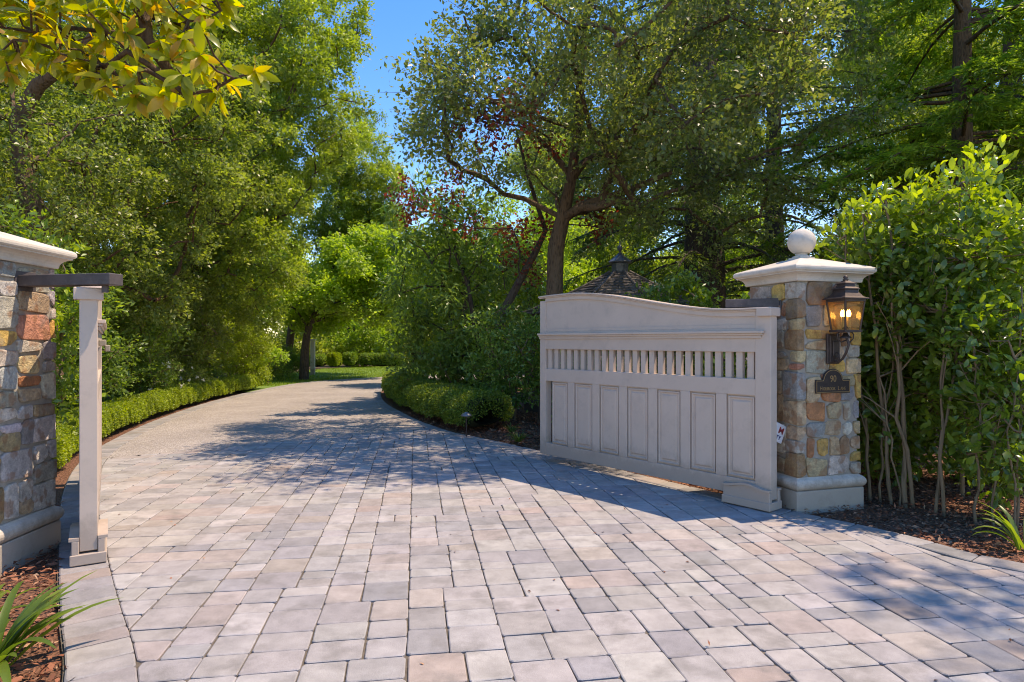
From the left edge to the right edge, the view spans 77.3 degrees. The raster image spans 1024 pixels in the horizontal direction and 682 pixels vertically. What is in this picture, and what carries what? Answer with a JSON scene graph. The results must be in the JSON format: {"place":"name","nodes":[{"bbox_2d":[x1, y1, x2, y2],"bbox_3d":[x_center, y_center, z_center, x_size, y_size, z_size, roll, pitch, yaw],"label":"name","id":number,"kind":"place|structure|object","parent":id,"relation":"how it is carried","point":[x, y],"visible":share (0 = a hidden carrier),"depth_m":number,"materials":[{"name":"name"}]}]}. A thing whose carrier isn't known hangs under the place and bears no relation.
{"place":"outdoors","nodes":[
{"label":"outdoors","id":0,"kind":"place"},
{"bbox_2d":[0,392,241,681],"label":"mulch bed","id":1,"kind":"object","parent":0,"point":[64,473],"depth_m":4.09,"materials":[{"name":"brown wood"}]},
{"bbox_2d":[0,583,38,610],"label":"daylily","id":2,"kind":"object","parent":1,"relation":"on","point":[2,593],"visible":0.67,"depth_m":3.37,"materials":[{"name":"green plant"}]},
{"bbox_2d":[0,501,74,681],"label":"bark chips","id":3,"kind":"object","parent":1,"relation":"on","point":[19,667],"visible":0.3,"depth_m":3.66,"materials":[{"name":"brown wood"}]},
{"bbox_2d":[0,232,76,576],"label":"gate pillar","id":4,"kind":"structure","parent":1,"relation":"on","point":[31,514],"depth_m":4.55,"materials":[{"name":"stone"}]},
{"bbox_2d":[14,271,122,292],"bbox_3d":[-3.076,-0.411,4.450,0.762,0.158,0.160,0,0,12],"label":"gate bracket","id":5,"kind":"object","parent":4,"relation":"attached to","point":[29,281],"visible":1,"depth_m":4.40,"materials":[{"name":"grey metal"}]},
{"bbox_2d":[68,286,109,566],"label":"driveway gate","id":6,"kind":"structure","parent":5,"relation":"attached to","point":[88,534],"depth_m":4.40,"materials":[{"name":"beige paint"}]},
{"bbox_2d":[0,570,118,681],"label":"daylily","id":7,"kind":"object","parent":1,"relation":"on","point":[33,610],"visible":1,"depth_m":3.09,"materials":[{"name":"green plant"}]},
{"bbox_2d":[0,199,137,440],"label":"laurel shrub","id":8,"kind":"object","parent":1,"relation":"on","point":[69,318],"visible":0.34,"depth_m":7.00,"materials":[{"name":"green plant"}]},
{"bbox_2d":[0,1,180,374],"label":"old oak","id":9,"kind":"object","parent":1,"relation":"on","point":[25,182],"visible":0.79,"depth_m":9.30,"materials":[{"name":"green plant"}]},
{"bbox_2d":[54,246,147,413],"bbox_3d":[-7.995,0.013,10.905,2.950,3.427,2.737,0,0,-38],"label":"laurel shrub","id":10,"kind":"object","parent":1,"relation":"on","point":[117,357],"visible":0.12,"depth_m":11.09,"materials":[{"name":"green plant"}]},
{"bbox_2d":[56,245,195,408],"bbox_3d":[-8.906,-0.183,14.214,3.513,4.053,3.019,0,0,0],"label":"laurel shrub","id":11,"kind":"object","parent":1,"relation":"on","point":[151,336],"visible":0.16,"depth_m":14.07,"materials":[{"name":"green plant"}]},
{"bbox_2d":[0,0,280,119],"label":"magnolia tree","id":12,"kind":"object","parent":1,"relation":"on","point":[172,84],"visible":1,"depth_m":3.16,"materials":[{"name":"yellow plant"}]},
{"bbox_2d":[0,0,293,337],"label":"live oak","id":13,"kind":"object","parent":1,"relation":"on","point":[168,285],"visible":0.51,"depth_m":12.61,"materials":[{"name":"green plant"}]},
{"bbox_2d":[114,338,181,395],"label":"azalea bush","id":14,"kind":"object","parent":1,"relation":"on","point":[129,389],"visible":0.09,"depth_m":15.36,"materials":[{"name":"green plant"}]},
{"bbox_2d":[0,0,307,392],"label":"tall evergreen","id":15,"kind":"object","parent":1,"relation":"on","point":[170,199],"visible":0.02,"depth_m":18.82,"materials":[{"name":"green plant"}]},
{"bbox_2d":[126,354,187,395],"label":"azalea bush","id":16,"kind":"object","parent":1,"relation":"on","point":[160,375],"visible":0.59,"depth_m":14.20,"materials":[{"name":"green plant"}]},
{"bbox_2d":[52,373,263,468],"bbox_3d":[-7.248,1.262,13.885,1.382,0.524,14.213,0,0,-12],"label":"box hedge","id":17,"kind":"object","parent":1,"relation":"on","point":[125,410],"visible":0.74,"depth_m":12.31,"materials":[{"name":"green plant"}]},
{"bbox_2d":[122,260,236,385],"bbox_3d":[-9.315,-0.270,17.564,3.233,3.916,3.104,0,0,0],"label":"laurel shrub","id":18,"kind":"object","parent":1,"relation":"on","point":[199,341],"visible":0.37,"depth_m":17.48,"materials":[{"name":"green plant"}]},
{"bbox_2d":[173,364,213,400],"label":"azalea bush","id":19,"kind":"object","parent":1,"relation":"on","point":[200,377],"visible":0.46,"depth_m":16.29,"materials":[{"name":"green plant"}]},
{"bbox_2d":[171,321,239,378],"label":"viburnum shrub","id":20,"kind":"object","parent":1,"relation":"on","point":[216,366],"visible":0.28,"depth_m":18.82,"materials":[{"name":"green plant"}]},
{"bbox_2d":[141,0,380,374],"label":"tall evergreen","id":21,"kind":"object","parent":1,"relation":"on","point":[260,229],"visible":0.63,"depth_m":17.62,"materials":[{"name":"green plant"}]},
{"bbox_2d":[108,374,517,457],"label":"aggregate drive","id":22,"kind":"structure","parent":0,"point":[326,409],"depth_m":12.41,"materials":[{"name":"beige concrete"}]},
{"bbox_2d":[241,364,608,391],"bbox_3d":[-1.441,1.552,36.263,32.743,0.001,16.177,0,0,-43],"label":"lawn","id":23,"kind":"structure","parent":0,"point":[264,387],"depth_m":27.98,"materials":[{"name":"green plant"}]},
{"bbox_2d":[203,318,276,383],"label":"golden shrub","id":24,"kind":"object","parent":23,"relation":"on","point":[253,350],"visible":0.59,"depth_m":20.59,"materials":[{"name":"green plant"}]},
{"bbox_2d":[241,359,274,382],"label":"bush","id":25,"kind":"object","parent":23,"relation":"on","point":[267,369],"visible":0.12,"depth_m":22.46,"materials":[{"name":"green plant"}]},
{"bbox_2d":[252,345,290,383],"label":"tree","id":26,"kind":"object","parent":23,"relation":"on","point":[276,353],"visible":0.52,"depth_m":22.84,"materials":[{"name":"green plant"}]},
{"bbox_2d":[264,356,293,380],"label":"bush","id":27,"kind":"object","parent":23,"relation":"on","point":[280,370],"visible":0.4,"depth_m":25.12,"materials":[{"name":"green plant"}]},
{"bbox_2d":[264,343,311,378],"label":"bush","id":28,"kind":"object","parent":23,"relation":"on","point":[295,360],"visible":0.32,"depth_m":26.33,"materials":[{"name":"green plant"}]},
{"bbox_2d":[310,339,315,374],"bbox_3d":[-9.026,0.740,29.000,0.260,1.660,0.260,0,0,0],"label":"garden post","id":29,"kind":"object","parent":23,"relation":"on","point":[312,356],"visible":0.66,"depth_m":28.91,"materials":[{"name":"stone"}]},
{"bbox_2d":[248,220,413,379],"bbox_3d":[-7.139,-1.717,26.312,6.658,6.758,5.754,0,0,-43],"label":"maple tree","id":30,"kind":"object","parent":23,"relation":"on","point":[344,294],"visible":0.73,"depth_m":25.48,"materials":[{"name":"green plant"}]},
{"bbox_2d":[326,351,342,366],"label":"box hedge","id":31,"kind":"object","parent":23,"relation":"on","point":[333,358],"visible":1,"depth_m":36.12,"materials":[{"name":"green plant"}]},
{"bbox_2d":[342,351,357,365],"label":"box hedge","id":32,"kind":"object","parent":23,"relation":"on","point":[349,358],"visible":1,"depth_m":37.13,"materials":[{"name":"green plant"}]},
{"bbox_2d":[284,120,422,373],"bbox_3d":[-7.328,-4.372,29.955,6.960,11.968,5.172,0,0,0],"label":"feathery tree","id":33,"kind":"object","parent":23,"relation":"on","point":[356,207],"visible":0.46,"depth_m":28.94,"materials":[{"name":"green plant"}]},
{"bbox_2d":[359,351,405,365],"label":"box hedge","id":34,"kind":"object","parent":23,"relation":"on","point":[371,359],"visible":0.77,"depth_m":37.67,"materials":[{"name":"green plant"}]},
{"bbox_2d":[399,318,444,363],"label":"viburnum shrub","id":35,"kind":"object","parent":23,"relation":"on","point":[419,342],"visible":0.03,"depth_m":41.01,"materials":[{"name":"green plant"}]},
{"bbox_2d":[110,352,746,392],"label":"ground","id":36,"kind":"structure","parent":0,"point":[328,366],"depth_m":38.88,"materials":[{"name":"green plant"}]},
{"bbox_2d":[59,377,381,681],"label":"kerb edging","id":37,"kind":"object","parent":36,"relation":"on","point":[97,643],"visible":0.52,"depth_m":3.63,"materials":[{"name":"stone"}]},
{"bbox_2d":[292,354,326,366],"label":"box hedge","id":38,"kind":"object","parent":36,"relation":"on","point":[320,359],"visible":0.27,"depth_m":36.68,"materials":[{"name":"green plant"}]},
{"bbox_2d":[316,89,398,339],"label":"distant tree","id":39,"kind":"object","parent":36,"relation":"on","point":[375,120],"visible":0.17,"depth_m":47.03,"materials":[{"name":"green plant"}]},
{"bbox_2d":[322,315,409,366],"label":"viburnum shrub","id":40,"kind":"object","parent":36,"relation":"on","point":[361,343],"visible":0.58,"depth_m":40.05,"materials":[{"name":"green plant"}]},
{"bbox_2d":[6,0,1023,372],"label":"woods","id":41,"kind":"object","parent":36,"relation":"on","point":[278,338],"visible":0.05,"depth_m":33.90,"materials":[{"name":"green plant"}]},
{"bbox_2d":[566,197,683,285],"bbox_3d":[4.306,-2.144,25.516,5.836,7.482,4.637,0,0,19],"label":"birch tree","id":42,"kind":"object","parent":36,"relation":"on","point":[612,252],"visible":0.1,"depth_m":24.57,"materials":[{"name":"green plant"}]},
{"bbox_2d":[374,378,1023,572],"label":"kerb edging","id":43,"kind":"object","parent":36,"relation":"on","point":[947,551],"visible":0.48,"depth_m":5.64,"materials":[{"name":"stone"}]},
{"bbox_2d":[648,208,786,354],"bbox_3d":[7.649,-1.875,24.387,6.103,6.946,4.304,0,0,0],"label":"birch tree","id":44,"kind":"object","parent":36,"relation":"on","point":[737,263],"visible":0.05,"depth_m":23.83,"materials":[{"name":"green plant"}]},
{"bbox_2d":[6,0,1023,337],"label":"sky","id":45,"kind":"structure","parent":0,"point":[396,21],"materials":[{"name":"blue"}]},
{"bbox_2d":[57,391,1023,681],"bbox_3d":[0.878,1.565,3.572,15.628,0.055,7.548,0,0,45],"label":"driveway paving","id":46,"kind":"structure","parent":0,"point":[148,498],"depth_m":4.13,"materials":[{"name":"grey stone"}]},
{"bbox_2d":[381,383,1023,562],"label":"mulch bed","id":47,"kind":"object","parent":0,"point":[404,409],"visible":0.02,"depth_m":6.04,"materials":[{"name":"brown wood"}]},
{"bbox_2d":[373,160,519,386],"bbox_3d":[-1.396,-1.185,14.167,3.221,5.560,1.454,0,0,0],"label":"loquat tree","id":48,"kind":"object","parent":47,"relation":"on","point":[406,237],"visible":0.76,"depth_m":14.12,"materials":[{"name":"green plant"}]},
{"bbox_2d":[381,370,514,426],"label":"box hedge","id":49,"kind":"object","parent":47,"relation":"on","point":[449,403],"visible":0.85,"depth_m":11.66,"materials":[{"name":"green plant"}]},
{"bbox_2d":[383,334,513,394],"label":"camellia shrub","id":50,"kind":"object","parent":47,"relation":"on","point":[437,361],"visible":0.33,"depth_m":14.31,"materials":[{"name":"green plant"}]},
{"bbox_2d":[380,227,518,349],"bbox_3d":[-2.202,-1.284,22.504,5.025,5.768,3.727,0,0,0],"label":"shrub","id":51,"kind":"object","parent":47,"relation":"on","point":[445,318],"visible":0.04,"depth_m":22.11,"materials":[{"name":"green plant"}]},
{"bbox_2d":[368,187,546,387],"bbox_3d":[-1.100,-1.088,15.312,4.575,5.372,3.938,0,0,0],"label":"evergreen magnolia","id":52,"kind":"object","parent":47,"relation":"on","point":[455,335],"visible":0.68,"depth_m":14.80,"materials":[{"name":"green plant"}]},
{"bbox_2d":[461,412,471,436],"bbox_3d":[-0.732,1.364,10.267,0.184,0.452,0.184,0,0,0],"label":"path light","id":53,"kind":"object","parent":47,"relation":"in","point":[466,414],"visible":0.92,"depth_m":10.22,"materials":[{"name":"grey metal"}]},
{"bbox_2d":[458,301,539,420],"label":"camellia shrub","id":54,"kind":"object","parent":47,"relation":"on","point":[502,352],"visible":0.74,"depth_m":12.43,"materials":[{"name":"green plant"}]},
{"bbox_2d":[384,75,619,388],"bbox_3d":[0.281,-1.377,11.730,4.104,5.443,5.026,0,0,-28],"label":"plum tree","id":55,"kind":"object","parent":47,"relation":"on","point":[527,264],"visible":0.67,"depth_m":12.73,"materials":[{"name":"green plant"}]},
{"bbox_2d":[503,422,518,431],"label":"grass tuft","id":56,"kind":"object","parent":47,"relation":"on","point":[510,429],"visible":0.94,"depth_m":10.81,"materials":[{"name":"green plant"}]},
{"bbox_2d":[402,411,633,472],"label":"bark chips","id":57,"kind":"object","parent":47,"relation":"on","point":[490,430],"visible":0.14,"depth_m":11.29,"materials":[{"name":"brown wood"}]},
{"bbox_2d":[507,430,532,441],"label":"grass tuft","id":58,"kind":"object","parent":47,"relation":"on","point":[519,439],"visible":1,"depth_m":9.77,"materials":[{"name":"green plant"}]},
{"bbox_2d":[462,186,600,383],"bbox_3d":[0.623,-2.002,23.628,5.253,7.200,4.793,0,0,0],"label":"birch tree","id":59,"kind":"object","parent":47,"relation":"on","point":[569,272],"visible":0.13,"depth_m":22.83,"materials":[{"name":"green plant"}]},
{"bbox_2d":[522,242,714,411],"bbox_3d":[2.530,-0.420,15.000,4.376,3.980,4.376,0,0,11],"label":"gazebo","id":60,"kind":"object","parent":47,"relation":"on","point":[620,279],"visible":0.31,"depth_m":14.47,"materials":[{"name":"brown wood"}]},
{"bbox_2d":[538,349,724,422],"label":"camellia shrub","id":61,"kind":"object","parent":47,"relation":"on","point":[616,362],"depth_m":9.44,"materials":[{"name":"green plant"}]},
{"bbox_2d":[374,0,932,423],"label":"shade tree","id":62,"kind":"object","parent":47,"relation":"on","point":[635,110],"visible":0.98,"depth_m":10.06,"materials":[{"name":"green plant"}]},
{"bbox_2d":[601,262,729,374],"bbox_3d":[2.364,0.222,9.367,2.245,2.740,1.689,0,0,-14],"label":"camellia shrub","id":63,"kind":"object","parent":47,"relation":"on","point":[689,283],"visible":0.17,"depth_m":9.21,"materials":[{"name":"green plant"}]},
{"bbox_2d":[563,0,886,370],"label":"cedar tree","id":64,"kind":"object","parent":47,"relation":"on","point":[710,268],"visible":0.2,"depth_m":16.68,"materials":[{"name":"green plant"}]},
{"bbox_2d":[653,0,925,298],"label":"redwood tree","id":65,"kind":"object","parent":47,"relation":"on","point":[840,165],"visible":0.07,"depth_m":19.73,"materials":[{"name":"green plant"}]},
{"bbox_2d":[733,229,876,513],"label":"gate pillar","id":66,"kind":"structure","parent":47,"relation":"on","point":[818,463],"depth_m":5.90,"materials":[{"name":"stone"}]},
{"bbox_2d":[725,298,780,309],"bbox_3d":[2.325,-0.353,6.169,0.502,0.163,0.140,0,0,23],"label":"gate bracket","id":67,"kind":"object","parent":66,"relation":"attached to","point":[752,303],"visible":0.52,"depth_m":6.12,"materials":[{"name":"grey metal"}]},
{"bbox_2d":[537,293,781,511],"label":"driveway gate","id":68,"kind":"structure","parent":67,"relation":"attached to","point":[718,431],"depth_m":6.69,"materials":[{"name":"beige paint"}]},
{"bbox_2d":[777,422,785,443],"bbox_3d":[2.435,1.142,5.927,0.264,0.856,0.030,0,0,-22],"label":"yard sign","id":69,"kind":"object","parent":66,"relation":"attached to","point":[781,428],"visible":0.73,"depth_m":5.94,"materials":[{"name":"white plastic"}]},
{"bbox_2d":[815,369,849,393],"bbox_3d":[2.954,0.368,5.896,0.390,0.223,0.017,0,0,-17],"label":"house number plaque","id":70,"kind":"object","parent":66,"relation":"attached to","point":[832,381],"visible":1,"depth_m":5.89,"materials":[{"name":"brown metal"}]},
{"bbox_2d":[822,275,869,363],"bbox_3d":[3.002,-0.191,5.774,0.268,0.802,0.287,0,0,-17],"label":"wall lantern","id":71,"kind":"object","parent":66,"relation":"attached to","point":[845,291],"depth_m":5.75,"materials":[{"name":"brown metal"}]},
{"bbox_2d":[693,291,971,473],"bbox_3d":[4.220,0.396,8.171,4.184,2.893,1.797,0,0,0],"label":"screen shrub","id":72,"kind":"object","parent":47,"relation":"on","point":[744,295],"visible":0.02,"depth_m":8.15,"materials":[{"name":"green plant"}]},
{"bbox_2d":[739,0,1023,423],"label":"redwood tree","id":73,"kind":"object","parent":47,"relation":"on","point":[965,70],"visible":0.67,"depth_m":12.22,"materials":[{"name":"green plant"}]},
{"bbox_2d":[814,167,984,508],"bbox_3d":[3.881,-0.078,6.562,1.751,3.341,1.649,0,0,-26],"label":"screen shrub","id":74,"kind":"object","parent":47,"relation":"on","point":[888,331],"visible":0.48,"depth_m":6.21,"materials":[{"name":"green plant"}]},
{"bbox_2d":[815,163,1023,498],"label":"screen shrub","id":75,"kind":"object","parent":47,"relation":"on","point":[930,449],"visible":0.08,"depth_m":6.83,"materials":[{"name":"green plant"}]},
{"bbox_2d":[840,0,1023,299],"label":"redwood tree","id":76,"kind":"object","parent":47,"relation":"on","point":[1020,79],"visible":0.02,"depth_m":16.42,"materials":[{"name":"green plant"}]},
{"bbox_2d":[847,134,1023,516],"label":"screen shrub","id":77,"kind":"object","parent":47,"relation":"on","point":[1002,252],"visible":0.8,"depth_m":5.79,"materials":[{"name":"green plant"}]},
{"bbox_2d":[892,286,1023,529],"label":"screen shrub","id":78,"kind":"object","parent":47,"relation":"on","point":[1007,387],"visible":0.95,"depth_m":5.43,"materials":[{"name":"green plant"}]},
{"bbox_2d":[973,502,1023,550],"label":"daylily","id":79,"kind":"object","parent":47,"relation":"on","point":[1018,543],"visible":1,"depth_m":4.77,"materials":[{"name":"green plant"}]}
]}

